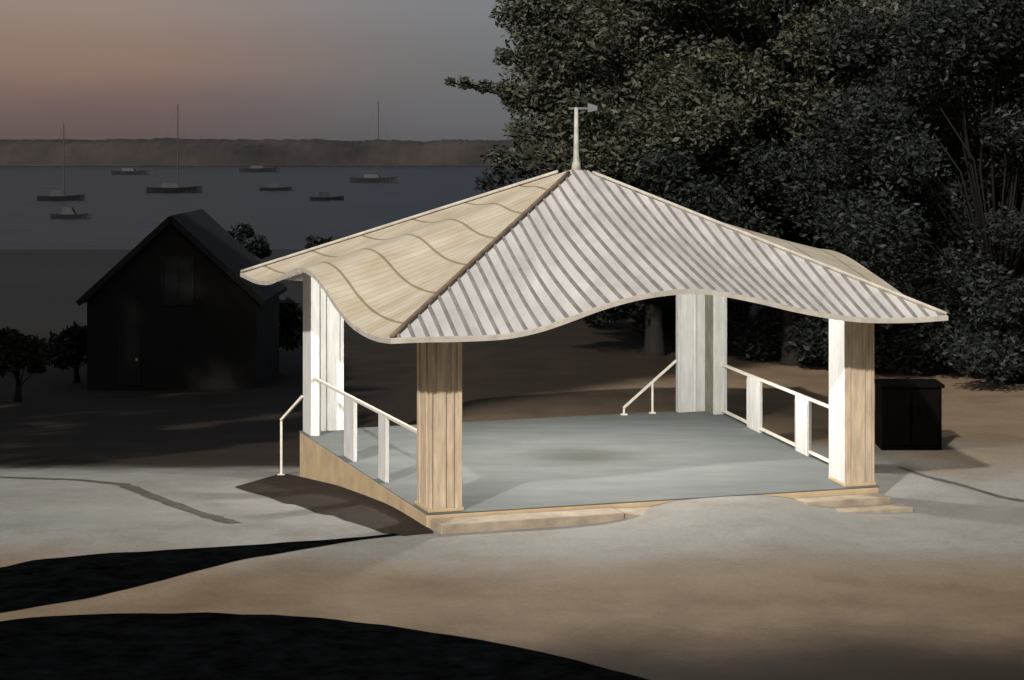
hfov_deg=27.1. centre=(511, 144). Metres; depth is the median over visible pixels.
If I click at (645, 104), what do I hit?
broadleaf tree
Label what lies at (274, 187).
moored boat
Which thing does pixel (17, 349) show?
tree
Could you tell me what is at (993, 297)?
broadleaf tree
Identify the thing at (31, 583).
asphalt path
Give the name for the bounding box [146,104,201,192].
moored boat
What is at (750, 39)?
broadleaf tree
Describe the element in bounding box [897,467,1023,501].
gutter
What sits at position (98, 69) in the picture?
sky
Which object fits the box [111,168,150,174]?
moored boat
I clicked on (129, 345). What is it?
door
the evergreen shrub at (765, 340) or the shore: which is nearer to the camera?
the evergreen shrub at (765, 340)
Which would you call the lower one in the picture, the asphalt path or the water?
the asphalt path
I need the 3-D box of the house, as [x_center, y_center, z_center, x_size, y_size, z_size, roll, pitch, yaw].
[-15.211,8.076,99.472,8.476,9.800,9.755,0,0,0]
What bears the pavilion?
on the ground
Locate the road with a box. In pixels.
[0,612,647,679]
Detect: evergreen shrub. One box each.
[582,300,675,332]
[631,302,750,336]
[727,297,782,352]
[732,309,815,362]
[787,313,888,372]
[874,321,953,374]
[897,321,1008,376]
[962,328,1023,382]
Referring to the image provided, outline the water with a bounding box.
[0,166,1022,249]
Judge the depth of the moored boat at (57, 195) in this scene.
433.16 m
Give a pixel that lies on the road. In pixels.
(173, 646)
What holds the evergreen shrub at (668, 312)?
on the ground
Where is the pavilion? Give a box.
[240,103,947,533]
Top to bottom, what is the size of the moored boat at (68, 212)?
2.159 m
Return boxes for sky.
[0,0,1003,141]
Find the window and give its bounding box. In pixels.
[160,257,193,304]
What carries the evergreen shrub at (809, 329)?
on the ground
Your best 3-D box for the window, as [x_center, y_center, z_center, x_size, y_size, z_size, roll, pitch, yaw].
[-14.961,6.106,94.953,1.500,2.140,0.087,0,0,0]
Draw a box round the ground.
[0,249,1023,679]
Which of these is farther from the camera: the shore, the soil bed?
the shore
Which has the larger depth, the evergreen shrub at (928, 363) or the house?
the house
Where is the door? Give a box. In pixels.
[118,334,140,384]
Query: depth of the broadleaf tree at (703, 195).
62.20 m
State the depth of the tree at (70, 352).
99.03 m
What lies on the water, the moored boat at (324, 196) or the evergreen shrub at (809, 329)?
the moored boat at (324, 196)
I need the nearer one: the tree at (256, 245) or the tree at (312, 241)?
the tree at (312, 241)
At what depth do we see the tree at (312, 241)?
170.00 m
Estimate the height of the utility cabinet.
1.680 m
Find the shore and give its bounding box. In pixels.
[0,138,973,165]
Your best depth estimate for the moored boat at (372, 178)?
638.62 m
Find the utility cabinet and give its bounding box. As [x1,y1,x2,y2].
[874,379,944,449]
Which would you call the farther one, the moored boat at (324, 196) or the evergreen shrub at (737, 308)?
the moored boat at (324, 196)
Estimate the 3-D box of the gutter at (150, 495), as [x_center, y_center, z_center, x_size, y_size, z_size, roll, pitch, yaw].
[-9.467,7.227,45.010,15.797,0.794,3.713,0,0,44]
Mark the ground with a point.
(762, 587)
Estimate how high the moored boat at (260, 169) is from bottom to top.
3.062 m
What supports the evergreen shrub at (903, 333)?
on the ground
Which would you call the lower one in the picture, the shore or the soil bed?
the soil bed
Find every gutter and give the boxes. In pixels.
[0,476,240,522]
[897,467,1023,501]
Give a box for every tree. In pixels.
[0,326,52,401]
[46,321,86,381]
[227,222,272,258]
[279,296,302,350]
[301,235,342,253]
[444,0,1023,365]
[474,130,1023,355]
[540,0,884,104]
[812,0,1023,384]
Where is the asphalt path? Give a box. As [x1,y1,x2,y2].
[0,534,398,611]
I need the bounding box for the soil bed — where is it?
[235,473,432,535]
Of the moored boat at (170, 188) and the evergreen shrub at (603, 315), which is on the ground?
the evergreen shrub at (603, 315)
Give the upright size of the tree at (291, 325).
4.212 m
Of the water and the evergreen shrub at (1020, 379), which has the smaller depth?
the evergreen shrub at (1020, 379)
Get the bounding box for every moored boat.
[37,124,84,199]
[50,207,91,217]
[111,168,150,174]
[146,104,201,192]
[239,166,280,171]
[260,183,291,190]
[310,192,343,199]
[350,101,399,181]
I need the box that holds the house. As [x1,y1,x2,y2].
[76,209,286,389]

